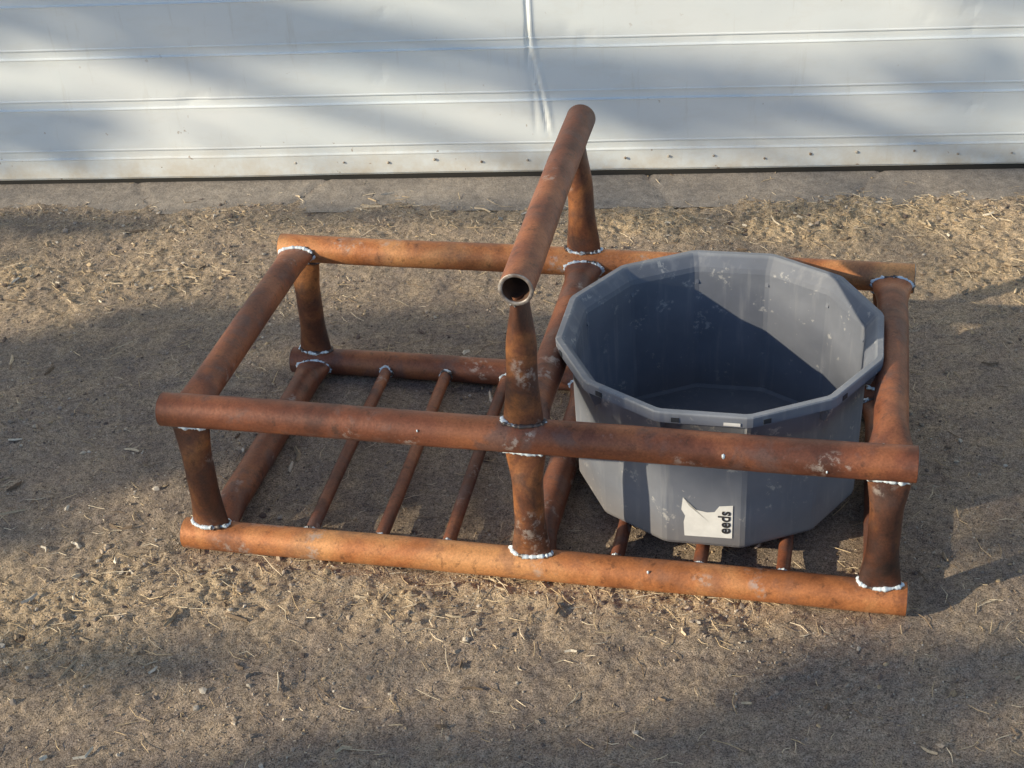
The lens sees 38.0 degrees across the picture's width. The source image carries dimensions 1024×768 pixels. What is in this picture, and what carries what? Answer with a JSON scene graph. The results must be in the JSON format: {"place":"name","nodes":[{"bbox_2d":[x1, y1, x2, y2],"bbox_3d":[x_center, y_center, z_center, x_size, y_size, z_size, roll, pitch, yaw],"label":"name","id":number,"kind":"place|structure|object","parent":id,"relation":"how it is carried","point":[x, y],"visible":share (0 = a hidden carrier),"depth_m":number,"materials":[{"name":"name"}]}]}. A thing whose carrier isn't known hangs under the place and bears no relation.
{"place":"outdoors","nodes":[
{"label":"outdoors","id":0,"kind":"place"},
{"bbox_2d":[0,175,1023,767],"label":"ground","id":1,"kind":"structure","parent":0,"point":[708,715],"depth_m":2.79,"materials":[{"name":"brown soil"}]},
{"bbox_2d":[0,168,1023,213],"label":"concrete apron","id":2,"kind":"object","parent":1,"relation":"on","point":[642,191],"visible":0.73,"depth_m":4.13,"materials":[{"name":"grey concrete"}]},
{"bbox_2d":[0,163,1023,184],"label":"bottom seal","id":3,"kind":"object","parent":2,"relation":"on","point":[648,172],"visible":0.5,"depth_m":4.22,"materials":[{"name":"grey rubber"}]},
{"bbox_2d":[0,0,1023,180],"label":"panels","id":4,"kind":"object","parent":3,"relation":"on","point":[110,89],"visible":0.97,"depth_m":4.08,"materials":[{"name":"paint"}]},
{"bbox_2d":[161,150,1012,167],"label":"screws","id":5,"kind":"object","parent":4,"relation":"attached to","point":[668,156],"visible":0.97,"depth_m":4.15,"materials":[{"name":"grey metal"}]},
{"bbox_2d":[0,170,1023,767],"bbox_3d":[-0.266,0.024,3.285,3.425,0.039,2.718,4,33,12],"label":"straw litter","id":6,"kind":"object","parent":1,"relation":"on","point":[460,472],"visible":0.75,"depth_m":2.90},
{"bbox_2d":[0,172,1023,760],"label":"wood chips","id":7,"kind":"object","parent":1,"relation":"on","point":[174,614],"visible":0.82,"depth_m":2.94,"materials":[{"name":"brown wood"}]},
{"bbox_2d":[155,104,919,615],"bbox_3d":[0.082,-0.094,2.852,1.354,0.644,0.732,4,33,12],"label":"welded pipe rack","id":8,"kind":"object","parent":1,"relation":"on","point":[525,434],"visible":0.9,"depth_m":2.71,"materials":[{"name":"brown metal"}]},
{"bbox_2d":[555,250,883,547],"bbox_3d":[0.396,0.024,2.857,0.598,0.314,0.598,4,33,12],"label":"plastic tub","id":9,"kind":"object","parent":8,"relation":"on","point":[767,344],"visible":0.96,"depth_m":2.94,"materials":[{"name":"grey plastic"}]}
]}

